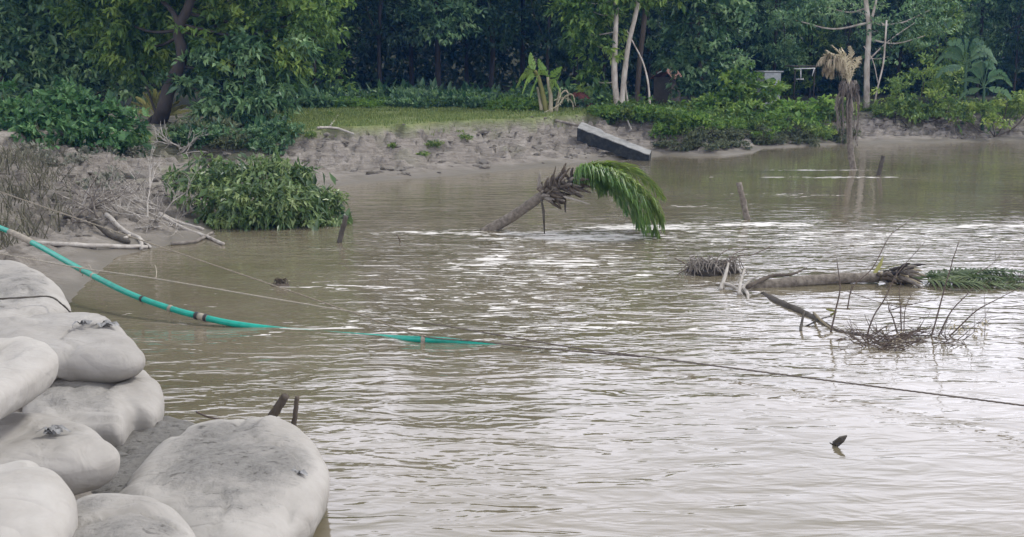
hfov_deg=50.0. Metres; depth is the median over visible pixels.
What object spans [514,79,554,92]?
weed clump
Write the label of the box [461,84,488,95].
weed clump
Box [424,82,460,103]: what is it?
weed clump
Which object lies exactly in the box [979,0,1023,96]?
forest tree
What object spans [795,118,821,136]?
weed clump
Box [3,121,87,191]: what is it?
dead brush
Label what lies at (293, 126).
weed clump
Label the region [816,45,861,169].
dead palm
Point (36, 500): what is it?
sandbag
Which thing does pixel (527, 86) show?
weed clump
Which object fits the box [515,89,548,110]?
weed clump
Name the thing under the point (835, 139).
weed clump
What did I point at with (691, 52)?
round tree
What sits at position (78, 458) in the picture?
sandbag
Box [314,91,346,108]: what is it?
weed clump
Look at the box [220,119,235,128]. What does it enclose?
weed clump
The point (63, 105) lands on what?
thicket
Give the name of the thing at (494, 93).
weed clump
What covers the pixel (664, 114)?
weed clump
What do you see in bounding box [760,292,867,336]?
branch
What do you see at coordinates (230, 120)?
weed clump
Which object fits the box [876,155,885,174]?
wooden post
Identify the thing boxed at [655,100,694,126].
weed clump
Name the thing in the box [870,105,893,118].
weed clump
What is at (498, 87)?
weed clump
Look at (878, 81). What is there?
sapling
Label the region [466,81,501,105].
weed clump
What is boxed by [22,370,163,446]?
sandbag
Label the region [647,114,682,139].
weed clump
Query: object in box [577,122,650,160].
concrete beam
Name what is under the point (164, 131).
weed clump
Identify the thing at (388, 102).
weed clump
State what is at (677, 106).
weed clump
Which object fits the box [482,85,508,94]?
weed clump
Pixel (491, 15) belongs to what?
forest tree
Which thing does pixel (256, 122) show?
weed clump
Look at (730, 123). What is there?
weed clump
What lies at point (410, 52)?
forest tree
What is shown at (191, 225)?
branch
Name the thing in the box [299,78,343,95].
weed clump
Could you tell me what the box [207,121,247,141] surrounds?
weed clump
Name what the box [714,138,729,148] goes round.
weed clump
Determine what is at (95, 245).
log
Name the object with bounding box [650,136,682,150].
weed clump
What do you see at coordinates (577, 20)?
pale trunk tree
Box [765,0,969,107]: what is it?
vine covered tree
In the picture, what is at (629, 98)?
weed clump
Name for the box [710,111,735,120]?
weed clump
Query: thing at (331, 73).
forest tree
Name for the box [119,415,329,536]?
sandbag
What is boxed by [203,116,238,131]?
weed clump
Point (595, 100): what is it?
weed clump
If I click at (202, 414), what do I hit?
stick
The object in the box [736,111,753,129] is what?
weed clump
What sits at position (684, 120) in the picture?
weed clump
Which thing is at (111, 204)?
branch
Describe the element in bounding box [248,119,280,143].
weed clump
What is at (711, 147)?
weed clump
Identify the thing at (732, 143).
weed clump
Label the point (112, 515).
sandbag
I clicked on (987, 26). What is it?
forest tree
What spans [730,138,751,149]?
weed clump
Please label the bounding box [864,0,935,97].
forest tree
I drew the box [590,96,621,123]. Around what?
weed clump
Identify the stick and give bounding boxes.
[196,411,219,418]
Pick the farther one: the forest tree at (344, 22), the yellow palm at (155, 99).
the forest tree at (344, 22)
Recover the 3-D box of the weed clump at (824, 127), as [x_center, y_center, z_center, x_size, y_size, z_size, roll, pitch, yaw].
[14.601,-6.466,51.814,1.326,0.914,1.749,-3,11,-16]
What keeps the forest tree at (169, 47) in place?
on the ground at (366, 146)
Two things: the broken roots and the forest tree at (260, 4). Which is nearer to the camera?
the broken roots
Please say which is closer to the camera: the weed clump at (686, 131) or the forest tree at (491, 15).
the weed clump at (686, 131)
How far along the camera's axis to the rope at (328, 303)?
16.47 m
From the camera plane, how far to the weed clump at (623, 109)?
48.50 m
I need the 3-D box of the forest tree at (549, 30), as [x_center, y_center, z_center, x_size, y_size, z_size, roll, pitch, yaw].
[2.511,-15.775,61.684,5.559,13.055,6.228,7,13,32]
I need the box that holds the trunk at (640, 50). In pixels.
[634,7,647,104]
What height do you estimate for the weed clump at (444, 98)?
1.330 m
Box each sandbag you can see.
[0,260,70,316]
[0,312,144,382]
[0,336,58,418]
[0,412,119,494]
[0,460,77,536]
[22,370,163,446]
[73,493,195,536]
[91,415,194,493]
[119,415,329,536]
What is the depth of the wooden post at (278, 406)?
12.09 m
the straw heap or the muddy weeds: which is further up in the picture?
the straw heap
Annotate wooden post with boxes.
[267,393,288,416]
[291,396,298,426]
[337,215,347,242]
[736,182,750,219]
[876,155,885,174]
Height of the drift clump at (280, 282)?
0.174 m
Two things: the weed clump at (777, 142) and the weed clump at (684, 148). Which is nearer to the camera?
the weed clump at (684, 148)
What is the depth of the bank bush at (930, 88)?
54.20 m
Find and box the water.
[69,140,1023,536]
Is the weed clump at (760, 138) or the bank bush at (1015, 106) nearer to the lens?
the weed clump at (760, 138)
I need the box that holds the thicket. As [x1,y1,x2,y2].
[0,75,156,157]
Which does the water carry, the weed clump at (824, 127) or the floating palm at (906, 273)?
the floating palm at (906, 273)
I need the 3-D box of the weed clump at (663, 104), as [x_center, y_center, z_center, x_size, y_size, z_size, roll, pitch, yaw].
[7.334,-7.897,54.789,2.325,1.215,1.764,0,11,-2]
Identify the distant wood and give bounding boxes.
[4,0,1023,96]
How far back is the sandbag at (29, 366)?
9.40 m
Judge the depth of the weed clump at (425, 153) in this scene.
39.17 m
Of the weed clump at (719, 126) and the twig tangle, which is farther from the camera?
the weed clump at (719, 126)
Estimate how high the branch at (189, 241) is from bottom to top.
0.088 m
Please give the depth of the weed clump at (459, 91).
58.41 m
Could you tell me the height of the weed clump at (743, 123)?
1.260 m
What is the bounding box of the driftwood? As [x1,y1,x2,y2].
[142,120,212,158]
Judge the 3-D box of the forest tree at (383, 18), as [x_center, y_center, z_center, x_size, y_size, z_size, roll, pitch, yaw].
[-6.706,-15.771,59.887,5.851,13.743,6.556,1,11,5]
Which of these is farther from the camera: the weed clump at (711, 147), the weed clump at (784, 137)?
the weed clump at (784, 137)
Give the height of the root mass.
0.723 m
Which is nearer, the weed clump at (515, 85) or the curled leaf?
the curled leaf
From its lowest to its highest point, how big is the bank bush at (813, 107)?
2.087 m
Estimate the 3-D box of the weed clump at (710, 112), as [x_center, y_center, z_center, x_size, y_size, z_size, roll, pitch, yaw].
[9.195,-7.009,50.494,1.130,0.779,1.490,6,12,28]
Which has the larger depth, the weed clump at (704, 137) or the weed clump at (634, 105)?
the weed clump at (634, 105)
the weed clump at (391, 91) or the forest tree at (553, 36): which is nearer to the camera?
the weed clump at (391, 91)
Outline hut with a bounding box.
[651,67,681,105]
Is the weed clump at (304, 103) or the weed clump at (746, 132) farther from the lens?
the weed clump at (304, 103)
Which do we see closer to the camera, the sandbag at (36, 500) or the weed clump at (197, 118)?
the sandbag at (36, 500)
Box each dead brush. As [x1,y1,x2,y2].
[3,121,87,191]
[43,149,146,225]
[89,136,204,237]
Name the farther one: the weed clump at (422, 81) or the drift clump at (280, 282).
the weed clump at (422, 81)
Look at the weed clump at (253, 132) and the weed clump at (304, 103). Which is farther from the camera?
the weed clump at (304, 103)
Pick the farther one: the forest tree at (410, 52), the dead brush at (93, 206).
the forest tree at (410, 52)
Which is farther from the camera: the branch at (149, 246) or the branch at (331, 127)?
the branch at (331, 127)
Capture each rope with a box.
[0,191,637,356]
[0,253,1023,405]
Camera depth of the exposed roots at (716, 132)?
46.15 m
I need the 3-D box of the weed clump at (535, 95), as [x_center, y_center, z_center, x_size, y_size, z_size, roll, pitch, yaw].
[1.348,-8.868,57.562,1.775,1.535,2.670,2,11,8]
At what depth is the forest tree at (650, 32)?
65.83 m
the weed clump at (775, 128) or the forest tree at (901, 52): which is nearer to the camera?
the weed clump at (775, 128)
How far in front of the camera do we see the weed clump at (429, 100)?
53.45 m
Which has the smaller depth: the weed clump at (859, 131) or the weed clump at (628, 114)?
the weed clump at (628, 114)
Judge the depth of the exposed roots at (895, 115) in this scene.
53.90 m
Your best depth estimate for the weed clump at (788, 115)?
50.91 m
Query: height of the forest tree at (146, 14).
14.407 m
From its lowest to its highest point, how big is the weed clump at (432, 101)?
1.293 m
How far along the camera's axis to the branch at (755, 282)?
19.43 m
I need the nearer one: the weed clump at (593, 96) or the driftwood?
the driftwood
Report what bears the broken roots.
in the water
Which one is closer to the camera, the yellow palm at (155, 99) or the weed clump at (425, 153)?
the weed clump at (425, 153)
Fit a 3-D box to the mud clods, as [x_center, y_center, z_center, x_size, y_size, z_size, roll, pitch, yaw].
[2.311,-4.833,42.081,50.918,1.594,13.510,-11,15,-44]
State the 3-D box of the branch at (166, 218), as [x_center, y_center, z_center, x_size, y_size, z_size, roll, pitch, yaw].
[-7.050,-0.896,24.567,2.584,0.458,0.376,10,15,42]
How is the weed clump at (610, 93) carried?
on the ground at (366, 146)
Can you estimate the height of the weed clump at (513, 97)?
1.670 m
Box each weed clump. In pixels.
[134,129,152,143]
[155,127,175,142]
[162,114,212,131]
[162,123,210,149]
[168,125,201,144]
[169,116,198,133]
[187,122,223,146]
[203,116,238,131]
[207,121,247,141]
[208,127,255,149]
[209,113,241,127]
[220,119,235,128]
[229,128,256,146]
[230,134,249,148]
[243,117,277,136]
[243,121,258,138]
[243,130,293,154]
[248,113,284,130]
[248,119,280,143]
[253,115,305,143]
[256,114,288,135]
[264,110,296,119]
[289,95,324,107]
[291,84,346,108]
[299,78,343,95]
[305,130,319,138]
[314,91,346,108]
[315,81,344,96]
[331,87,354,107]
[343,84,359,95]
[344,92,360,106]
[347,83,387,98]
[349,90,370,107]
[357,93,389,107]
[358,79,409,99]
[359,86,387,98]
[367,79,404,90]
[369,87,396,104]
[379,94,405,107]
[387,142,397,148]
[393,77,425,97]
[395,78,417,90]
[397,91,428,107]
[407,77,457,94]
[408,83,443,99]
[408,95,440,108]
[416,151,430,156]
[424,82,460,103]
[424,139,444,148]
[426,90,451,108]
[433,89,457,107]
[446,82,468,93]
[447,88,469,107]
[454,89,483,109]
[457,132,472,139]
[461,81,487,91]
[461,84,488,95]
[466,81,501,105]
[468,84,500,96]
[469,89,498,108]
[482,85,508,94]
[483,90,516,111]
[488,85,521,99]
[497,84,534,104]
[502,89,535,111]
[504,81,536,93]
[508,87,532,96]
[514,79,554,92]
[515,82,538,93]
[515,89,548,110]
[520,86,547,96]
[546,76,595,94]
[546,87,577,107]
[559,91,599,108]
[585,85,610,101]
[586,95,623,123]
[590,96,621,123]
[594,94,604,105]
[603,116,617,124]
[606,95,635,104]
[607,90,628,97]
[618,100,655,120]
[621,94,651,117]
[624,105,653,123]
[627,95,666,126]
[636,99,676,107]
[646,106,679,125]
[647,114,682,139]
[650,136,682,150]
[654,100,688,122]
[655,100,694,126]
[661,101,702,129]
[661,103,687,110]
[668,103,718,134]
[669,102,714,134]
[679,134,695,146]
[679,140,693,151]
[682,125,698,134]
[685,126,707,139]
[689,137,701,148]
[691,97,719,111]
[691,131,710,141]
[696,141,720,150]
[702,115,723,129]
[703,126,726,136]
[705,108,720,115]
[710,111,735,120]
[712,113,741,122]
[713,108,743,135]
[714,109,747,129]
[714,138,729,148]
[723,106,744,116]
[723,126,742,140]
[726,139,738,146]
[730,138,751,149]
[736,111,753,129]
[740,128,749,134]
[744,123,775,144]
[745,102,769,122]
[745,134,764,141]
[746,116,759,130]
[748,115,777,130]
[749,113,763,127]
[749,133,766,141]
[752,123,771,133]
[752,139,762,144]
[757,117,780,134]
[758,134,780,143]
[761,104,774,110]
[761,107,778,122]
[762,130,779,144]
[765,106,783,124]
[771,113,795,131]
[777,131,788,144]
[779,106,797,121]
[784,127,808,138]
[790,135,803,144]
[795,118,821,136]
[796,129,815,138]
[803,135,820,146]
[812,126,837,140]
[813,122,836,138]
[828,135,843,140]
[835,134,846,143]
[852,127,861,135]
[860,100,878,110]
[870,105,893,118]
[882,102,898,109]
[943,98,959,107]
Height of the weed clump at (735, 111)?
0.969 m
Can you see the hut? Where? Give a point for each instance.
(660, 92)
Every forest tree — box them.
[0,0,40,81]
[2,0,101,66]
[69,5,155,95]
[115,2,208,83]
[169,0,255,93]
[207,0,281,80]
[271,0,356,92]
[288,0,398,85]
[337,0,440,84]
[360,0,458,85]
[390,0,487,88]
[439,0,529,88]
[440,0,512,84]
[483,0,560,88]
[509,0,590,83]
[525,0,596,83]
[550,0,648,87]
[606,0,679,99]
[655,0,715,98]
[709,0,778,98]
[743,0,828,71]
[771,2,857,97]
[805,0,877,97]
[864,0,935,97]
[900,0,977,102]
[956,0,1023,98]
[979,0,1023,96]
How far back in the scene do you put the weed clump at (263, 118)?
38.57 m
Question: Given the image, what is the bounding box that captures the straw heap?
[569,92,592,106]
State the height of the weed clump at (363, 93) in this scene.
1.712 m
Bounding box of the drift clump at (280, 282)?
[271,278,289,286]
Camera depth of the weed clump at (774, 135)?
49.19 m
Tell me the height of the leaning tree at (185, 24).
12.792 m
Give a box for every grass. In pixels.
[0,136,80,249]
[270,105,618,143]
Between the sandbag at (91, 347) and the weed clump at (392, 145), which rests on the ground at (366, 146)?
the weed clump at (392, 145)
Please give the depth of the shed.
59.67 m
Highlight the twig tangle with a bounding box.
[827,211,1023,349]
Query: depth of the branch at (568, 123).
46.90 m
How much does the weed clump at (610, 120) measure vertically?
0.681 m
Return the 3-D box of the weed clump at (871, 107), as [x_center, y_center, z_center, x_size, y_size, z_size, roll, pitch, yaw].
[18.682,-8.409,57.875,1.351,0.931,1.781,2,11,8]
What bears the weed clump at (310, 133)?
on the ground at (366, 146)
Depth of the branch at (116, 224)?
23.88 m
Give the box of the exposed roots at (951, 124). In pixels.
[937,108,1022,137]
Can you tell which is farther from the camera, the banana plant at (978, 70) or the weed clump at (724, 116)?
the banana plant at (978, 70)
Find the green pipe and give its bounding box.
[0,225,489,343]
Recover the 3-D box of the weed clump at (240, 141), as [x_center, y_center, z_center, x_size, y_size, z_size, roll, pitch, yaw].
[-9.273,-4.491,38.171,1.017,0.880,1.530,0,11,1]
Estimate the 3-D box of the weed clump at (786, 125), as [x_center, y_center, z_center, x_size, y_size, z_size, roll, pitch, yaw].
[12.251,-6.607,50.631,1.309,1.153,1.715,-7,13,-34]
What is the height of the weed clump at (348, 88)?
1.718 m
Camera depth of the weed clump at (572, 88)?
58.21 m
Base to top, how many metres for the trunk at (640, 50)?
9.532 m
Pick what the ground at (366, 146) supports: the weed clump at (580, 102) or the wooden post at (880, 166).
the weed clump at (580, 102)
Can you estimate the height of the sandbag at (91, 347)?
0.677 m
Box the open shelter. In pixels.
[785,65,819,99]
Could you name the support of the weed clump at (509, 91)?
on the ground at (366, 146)
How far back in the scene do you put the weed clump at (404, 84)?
58.53 m
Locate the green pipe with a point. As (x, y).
(196, 315)
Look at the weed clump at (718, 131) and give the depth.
46.41 m
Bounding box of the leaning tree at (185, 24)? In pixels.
[39,0,355,123]
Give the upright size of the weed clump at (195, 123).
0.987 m
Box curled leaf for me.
[830,435,846,446]
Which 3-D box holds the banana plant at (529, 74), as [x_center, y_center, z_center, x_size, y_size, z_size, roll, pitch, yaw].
[1.531,-8.383,49.673,2.744,2.750,1.332,0,11,0]
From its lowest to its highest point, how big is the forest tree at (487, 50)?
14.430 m
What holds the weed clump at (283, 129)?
on the ground at (366, 146)
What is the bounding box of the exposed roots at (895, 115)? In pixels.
[872,112,932,128]
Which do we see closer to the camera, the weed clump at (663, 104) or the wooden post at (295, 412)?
the wooden post at (295, 412)
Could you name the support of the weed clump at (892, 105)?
on the ground at (366, 146)
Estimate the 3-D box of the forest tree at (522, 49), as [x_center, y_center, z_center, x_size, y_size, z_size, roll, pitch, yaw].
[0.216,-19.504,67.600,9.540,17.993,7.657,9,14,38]
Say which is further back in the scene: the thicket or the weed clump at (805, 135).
the weed clump at (805, 135)
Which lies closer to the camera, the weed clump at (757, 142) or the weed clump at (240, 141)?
the weed clump at (240, 141)
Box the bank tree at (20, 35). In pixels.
[0,0,163,119]
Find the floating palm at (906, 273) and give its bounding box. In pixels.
[742,256,1023,291]
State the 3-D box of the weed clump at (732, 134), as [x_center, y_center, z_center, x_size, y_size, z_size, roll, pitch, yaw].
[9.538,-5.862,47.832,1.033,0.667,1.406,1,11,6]
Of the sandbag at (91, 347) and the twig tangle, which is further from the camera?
the twig tangle
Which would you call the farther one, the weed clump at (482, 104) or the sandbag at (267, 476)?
the weed clump at (482, 104)
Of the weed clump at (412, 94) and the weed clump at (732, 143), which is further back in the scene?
the weed clump at (412, 94)
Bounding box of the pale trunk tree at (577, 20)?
[542,0,685,105]
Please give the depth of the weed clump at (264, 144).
37.60 m
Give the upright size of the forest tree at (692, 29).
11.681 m
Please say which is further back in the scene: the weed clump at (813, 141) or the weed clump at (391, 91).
the weed clump at (391, 91)
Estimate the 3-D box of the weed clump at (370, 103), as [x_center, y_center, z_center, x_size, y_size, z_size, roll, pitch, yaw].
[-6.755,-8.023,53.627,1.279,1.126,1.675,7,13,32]
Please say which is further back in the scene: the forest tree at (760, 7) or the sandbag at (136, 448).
the forest tree at (760, 7)
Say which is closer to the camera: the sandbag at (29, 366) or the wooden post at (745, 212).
the sandbag at (29, 366)
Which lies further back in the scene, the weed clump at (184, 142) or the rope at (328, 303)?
the weed clump at (184, 142)
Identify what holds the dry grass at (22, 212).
on the ground at (366, 146)
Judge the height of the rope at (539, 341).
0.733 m
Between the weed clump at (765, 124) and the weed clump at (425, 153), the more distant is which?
the weed clump at (765, 124)
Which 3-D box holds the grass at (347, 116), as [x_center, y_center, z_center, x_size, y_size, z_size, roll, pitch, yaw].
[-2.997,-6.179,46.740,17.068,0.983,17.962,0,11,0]
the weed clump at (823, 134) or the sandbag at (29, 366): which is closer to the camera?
the sandbag at (29, 366)
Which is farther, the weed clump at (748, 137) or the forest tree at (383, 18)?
the forest tree at (383, 18)
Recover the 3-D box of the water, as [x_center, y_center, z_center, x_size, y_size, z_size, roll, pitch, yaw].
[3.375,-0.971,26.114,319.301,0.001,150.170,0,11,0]
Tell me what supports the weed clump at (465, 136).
on the ground at (366, 146)
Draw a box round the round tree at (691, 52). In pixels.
[644,0,762,105]
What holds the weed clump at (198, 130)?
on the ground at (366, 146)
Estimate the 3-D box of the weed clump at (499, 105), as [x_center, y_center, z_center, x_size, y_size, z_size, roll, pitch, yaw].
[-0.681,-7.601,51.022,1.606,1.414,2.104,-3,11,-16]
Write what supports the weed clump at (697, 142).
on the ground at (366, 146)
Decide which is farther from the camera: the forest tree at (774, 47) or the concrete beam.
the forest tree at (774, 47)
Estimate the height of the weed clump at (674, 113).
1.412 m
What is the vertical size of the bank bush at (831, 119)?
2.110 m
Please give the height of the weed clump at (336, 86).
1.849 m
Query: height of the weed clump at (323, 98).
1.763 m
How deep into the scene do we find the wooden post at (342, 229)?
23.95 m
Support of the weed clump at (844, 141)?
on the ground at (366, 146)
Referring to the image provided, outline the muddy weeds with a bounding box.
[11,139,158,192]
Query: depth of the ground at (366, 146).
38.70 m
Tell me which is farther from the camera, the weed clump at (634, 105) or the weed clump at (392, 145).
the weed clump at (634, 105)
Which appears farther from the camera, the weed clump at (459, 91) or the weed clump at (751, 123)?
the weed clump at (459, 91)
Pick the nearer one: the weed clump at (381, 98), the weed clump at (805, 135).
the weed clump at (805, 135)
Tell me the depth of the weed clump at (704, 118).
46.38 m
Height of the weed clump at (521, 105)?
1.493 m
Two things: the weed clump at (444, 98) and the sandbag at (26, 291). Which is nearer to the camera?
the sandbag at (26, 291)
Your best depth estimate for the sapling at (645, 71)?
52.04 m
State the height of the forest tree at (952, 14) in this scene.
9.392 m
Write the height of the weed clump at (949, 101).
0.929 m
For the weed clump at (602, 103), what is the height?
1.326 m
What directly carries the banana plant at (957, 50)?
on the ground at (366, 146)
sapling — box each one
[627,30,650,103]
[863,20,886,100]
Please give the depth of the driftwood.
37.00 m
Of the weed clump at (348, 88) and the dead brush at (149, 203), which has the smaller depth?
the dead brush at (149, 203)
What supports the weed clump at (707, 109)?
on the ground at (366, 146)
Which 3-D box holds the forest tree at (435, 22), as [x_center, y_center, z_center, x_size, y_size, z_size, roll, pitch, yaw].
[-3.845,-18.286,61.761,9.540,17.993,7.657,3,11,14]
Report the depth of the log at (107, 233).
23.53 m
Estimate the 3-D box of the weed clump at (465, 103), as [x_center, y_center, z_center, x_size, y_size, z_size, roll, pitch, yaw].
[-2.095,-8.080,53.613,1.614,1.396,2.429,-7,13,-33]
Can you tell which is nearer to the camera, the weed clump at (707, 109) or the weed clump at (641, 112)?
the weed clump at (641, 112)
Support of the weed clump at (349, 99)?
on the ground at (366, 146)
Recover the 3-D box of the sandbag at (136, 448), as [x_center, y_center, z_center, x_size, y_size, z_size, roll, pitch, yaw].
[-3.529,2.009,10.777,1.540,0.560,2.861,-6,12,-28]
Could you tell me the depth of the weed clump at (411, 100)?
53.56 m
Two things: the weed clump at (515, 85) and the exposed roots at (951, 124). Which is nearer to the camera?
the exposed roots at (951, 124)
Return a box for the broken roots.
[718,262,757,298]
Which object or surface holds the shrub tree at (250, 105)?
on the ground at (366, 146)
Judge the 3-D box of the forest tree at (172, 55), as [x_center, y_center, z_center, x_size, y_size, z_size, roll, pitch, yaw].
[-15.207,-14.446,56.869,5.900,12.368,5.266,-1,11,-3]
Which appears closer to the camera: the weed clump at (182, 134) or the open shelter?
the weed clump at (182, 134)
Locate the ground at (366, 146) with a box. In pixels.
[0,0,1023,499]
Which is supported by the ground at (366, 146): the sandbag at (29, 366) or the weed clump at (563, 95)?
the weed clump at (563, 95)
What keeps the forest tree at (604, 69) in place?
on the ground at (366, 146)
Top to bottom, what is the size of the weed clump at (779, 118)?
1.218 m
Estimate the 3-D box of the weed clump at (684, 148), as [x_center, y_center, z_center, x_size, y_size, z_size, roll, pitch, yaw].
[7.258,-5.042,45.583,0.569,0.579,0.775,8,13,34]
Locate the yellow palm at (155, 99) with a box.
[131,89,191,116]
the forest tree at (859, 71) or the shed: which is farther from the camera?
the forest tree at (859, 71)
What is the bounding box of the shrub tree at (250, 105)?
[151,22,325,125]
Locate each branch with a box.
[81,185,90,206]
[86,194,120,214]
[104,212,143,249]
[123,234,151,248]
[158,212,203,230]
[159,214,224,244]
[170,231,213,244]
[317,126,353,134]
[555,119,578,126]
[746,268,806,288]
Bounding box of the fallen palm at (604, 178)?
[480,159,666,238]
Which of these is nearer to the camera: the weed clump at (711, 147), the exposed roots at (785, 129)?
the weed clump at (711, 147)
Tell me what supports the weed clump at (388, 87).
on the ground at (366, 146)
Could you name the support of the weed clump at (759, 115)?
on the ground at (366, 146)
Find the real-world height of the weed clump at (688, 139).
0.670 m
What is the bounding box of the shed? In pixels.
[756,71,783,105]
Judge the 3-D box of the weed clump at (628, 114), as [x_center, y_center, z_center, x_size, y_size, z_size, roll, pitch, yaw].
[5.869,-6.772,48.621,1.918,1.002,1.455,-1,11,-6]
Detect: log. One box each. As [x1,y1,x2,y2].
[36,241,147,248]
[62,212,130,243]
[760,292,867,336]
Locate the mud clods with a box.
[0,111,999,249]
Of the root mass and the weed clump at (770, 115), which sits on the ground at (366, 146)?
the weed clump at (770, 115)
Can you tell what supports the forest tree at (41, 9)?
on the ground at (366, 146)
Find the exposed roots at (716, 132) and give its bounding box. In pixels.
[683,123,756,139]
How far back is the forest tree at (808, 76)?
70.55 m
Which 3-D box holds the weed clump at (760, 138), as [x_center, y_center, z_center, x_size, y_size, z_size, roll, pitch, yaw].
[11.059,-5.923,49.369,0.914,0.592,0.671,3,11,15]
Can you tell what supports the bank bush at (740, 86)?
on the ground at (366, 146)
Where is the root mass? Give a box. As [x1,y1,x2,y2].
[674,246,771,276]
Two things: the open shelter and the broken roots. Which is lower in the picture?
the broken roots
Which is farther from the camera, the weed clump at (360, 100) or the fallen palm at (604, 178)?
the weed clump at (360, 100)
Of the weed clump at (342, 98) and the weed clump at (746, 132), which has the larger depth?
the weed clump at (342, 98)
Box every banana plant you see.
[516,52,575,111]
[934,35,997,126]
[956,60,1012,130]
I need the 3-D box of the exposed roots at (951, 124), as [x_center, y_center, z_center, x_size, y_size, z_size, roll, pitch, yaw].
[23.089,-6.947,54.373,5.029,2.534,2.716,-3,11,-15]
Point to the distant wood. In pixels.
(480, 73)
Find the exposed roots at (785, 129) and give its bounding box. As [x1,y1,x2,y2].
[756,114,802,139]
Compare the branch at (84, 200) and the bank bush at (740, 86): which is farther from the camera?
the bank bush at (740, 86)
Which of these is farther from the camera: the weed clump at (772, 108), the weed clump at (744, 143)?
the weed clump at (772, 108)
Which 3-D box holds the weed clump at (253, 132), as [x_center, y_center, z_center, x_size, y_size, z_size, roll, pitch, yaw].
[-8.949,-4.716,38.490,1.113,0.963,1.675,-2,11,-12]
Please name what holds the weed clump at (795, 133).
on the ground at (366, 146)
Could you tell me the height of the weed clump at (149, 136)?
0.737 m
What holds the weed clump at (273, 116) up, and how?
on the ground at (366, 146)
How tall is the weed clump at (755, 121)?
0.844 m
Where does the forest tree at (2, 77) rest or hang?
on the ground at (366, 146)
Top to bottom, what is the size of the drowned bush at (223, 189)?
2.504 m
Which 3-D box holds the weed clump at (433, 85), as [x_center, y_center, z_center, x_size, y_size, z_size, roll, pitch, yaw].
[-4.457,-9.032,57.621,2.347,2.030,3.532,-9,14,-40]
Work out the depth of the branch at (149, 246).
23.34 m
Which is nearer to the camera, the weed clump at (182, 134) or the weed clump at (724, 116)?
the weed clump at (182, 134)
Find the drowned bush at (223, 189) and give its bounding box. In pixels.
[161,144,353,230]
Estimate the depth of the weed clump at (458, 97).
53.41 m
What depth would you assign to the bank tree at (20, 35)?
43.94 m
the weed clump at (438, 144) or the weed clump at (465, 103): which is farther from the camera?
the weed clump at (465, 103)
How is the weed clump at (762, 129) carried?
on the ground at (366, 146)
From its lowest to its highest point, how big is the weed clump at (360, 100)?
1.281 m
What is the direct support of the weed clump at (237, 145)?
on the ground at (366, 146)
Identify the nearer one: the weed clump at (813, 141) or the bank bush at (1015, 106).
the weed clump at (813, 141)
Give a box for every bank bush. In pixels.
[687,62,790,120]
[764,94,837,130]
[814,97,864,127]
[869,52,973,124]
[947,89,1023,136]
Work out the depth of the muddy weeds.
30.91 m
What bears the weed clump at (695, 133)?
on the ground at (366, 146)
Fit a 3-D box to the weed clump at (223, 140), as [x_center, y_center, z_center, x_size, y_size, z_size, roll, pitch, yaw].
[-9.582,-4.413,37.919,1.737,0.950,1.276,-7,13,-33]
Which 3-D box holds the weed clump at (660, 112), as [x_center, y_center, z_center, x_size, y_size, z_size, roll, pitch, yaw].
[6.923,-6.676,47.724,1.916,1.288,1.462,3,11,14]
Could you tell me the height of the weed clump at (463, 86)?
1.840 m

